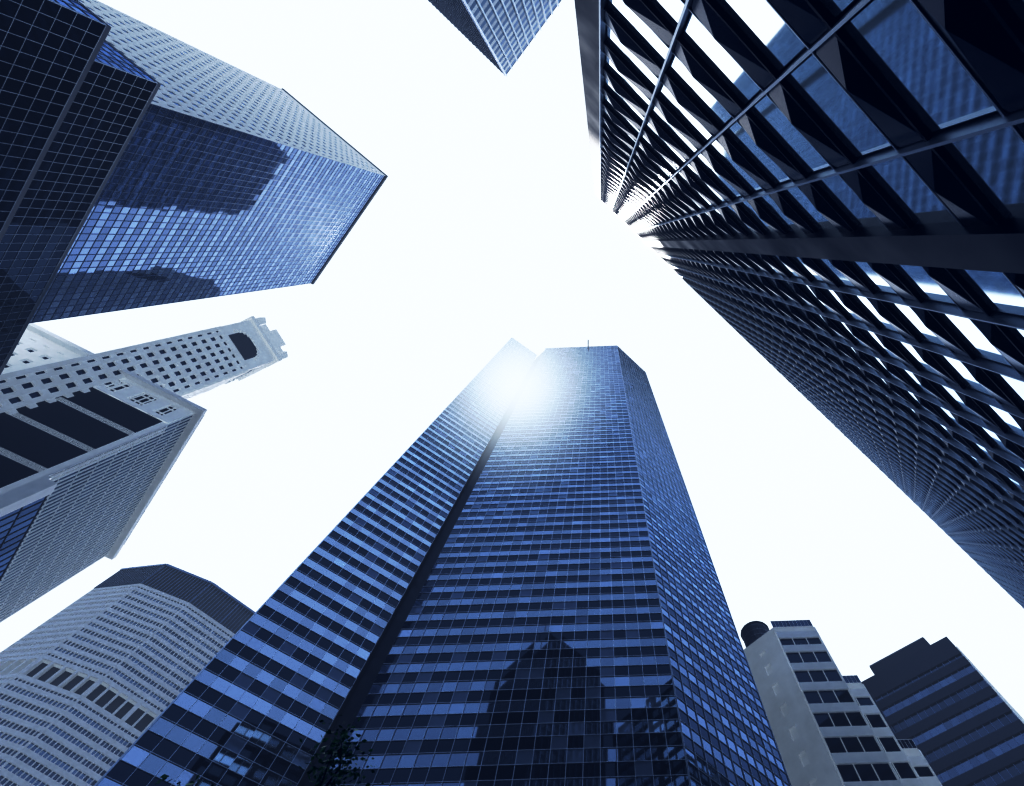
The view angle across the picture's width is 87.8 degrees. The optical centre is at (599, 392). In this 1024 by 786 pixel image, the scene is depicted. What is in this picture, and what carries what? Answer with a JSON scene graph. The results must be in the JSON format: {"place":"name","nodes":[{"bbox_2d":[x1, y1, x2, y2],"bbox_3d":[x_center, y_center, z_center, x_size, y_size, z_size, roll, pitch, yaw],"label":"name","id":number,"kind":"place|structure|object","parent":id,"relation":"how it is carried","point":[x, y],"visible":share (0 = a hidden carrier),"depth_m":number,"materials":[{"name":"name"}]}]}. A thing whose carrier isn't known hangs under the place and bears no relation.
{"place":"outdoors","nodes":[
{"label":"outdoors","id":0,"kind":"place"},
{"bbox_2d":[0,563,254,785],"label":"skyscraper","id":1,"kind":"structure","parent":0,"point":[96,680],"depth_m":221.88,"materials":[{"name":"grey concrete"}]},
{"bbox_2d":[0,0,387,374],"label":"blue tower","id":2,"kind":"structure","parent":0,"point":[142,164],"depth_m":113.35,"materials":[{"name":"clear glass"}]},
{"bbox_2d":[94,337,543,785],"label":"skyscraper","id":3,"kind":"structure","parent":0,"point":[303,651],"depth_m":81.86,"materials":[{"name":"blue glass"}]},
{"bbox_2d":[0,0,1023,718],"label":"sky","id":4,"kind":"structure","parent":0,"point":[487,226],"materials":[{"name":"white"}]},
{"bbox_2d":[323,345,790,785],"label":"central tower","id":5,"kind":"structure","parent":0,"point":[569,621],"depth_m":83.25,"materials":[{"name":"blue glass"}]},
{"bbox_2d":[574,0,1023,607],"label":"steel slab","id":6,"kind":"structure","parent":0,"point":[818,204],"depth_m":18.78,"materials":[{"name":"black metal"}]},
{"bbox_3d":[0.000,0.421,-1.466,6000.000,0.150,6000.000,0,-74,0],"label":"ground","id":7,"kind":"structure","parent":0,"visible":0},
{"bbox_2d":[0,323,206,622],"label":"white block","id":8,"kind":"structure","parent":7,"relation":"on","point":[82,476],"depth_m":108.30,"materials":[{"name":"stone"}]},
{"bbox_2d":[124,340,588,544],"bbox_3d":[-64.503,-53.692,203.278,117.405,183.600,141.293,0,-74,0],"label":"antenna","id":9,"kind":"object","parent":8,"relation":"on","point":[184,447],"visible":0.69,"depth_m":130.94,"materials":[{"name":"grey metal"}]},
{"bbox_2d":[0,316,287,414],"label":"deco tower","id":10,"kind":"structure","parent":7,"relation":"on","point":[189,365],"depth_m":133.15,"materials":[{"name":"concrete"}]},
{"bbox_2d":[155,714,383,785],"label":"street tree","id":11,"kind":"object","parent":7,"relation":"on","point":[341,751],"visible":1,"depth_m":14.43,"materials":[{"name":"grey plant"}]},
{"bbox_2d":[428,0,560,75],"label":"fin tower","id":12,"kind":"structure","parent":7,"relation":"on","point":[500,35],"depth_m":153.66,"materials":[{"name":"blue glass"}]},
{"bbox_2d":[744,620,942,785],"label":"apartments","id":13,"kind":"structure","parent":7,"relation":"on","point":[829,725],"depth_m":95.18,"materials":[{"name":"concrete"}]},
{"bbox_2d":[741,621,768,646],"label":"water tank","id":14,"kind":"object","parent":13,"relation":"on","point":[752,632],"visible":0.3,"depth_m":127.78,"materials":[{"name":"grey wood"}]},
{"bbox_2d":[861,637,1023,785],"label":"dark office","id":15,"kind":"structure","parent":7,"relation":"on","point":[948,709],"depth_m":158.85,"materials":[{"name":"blue glass"}]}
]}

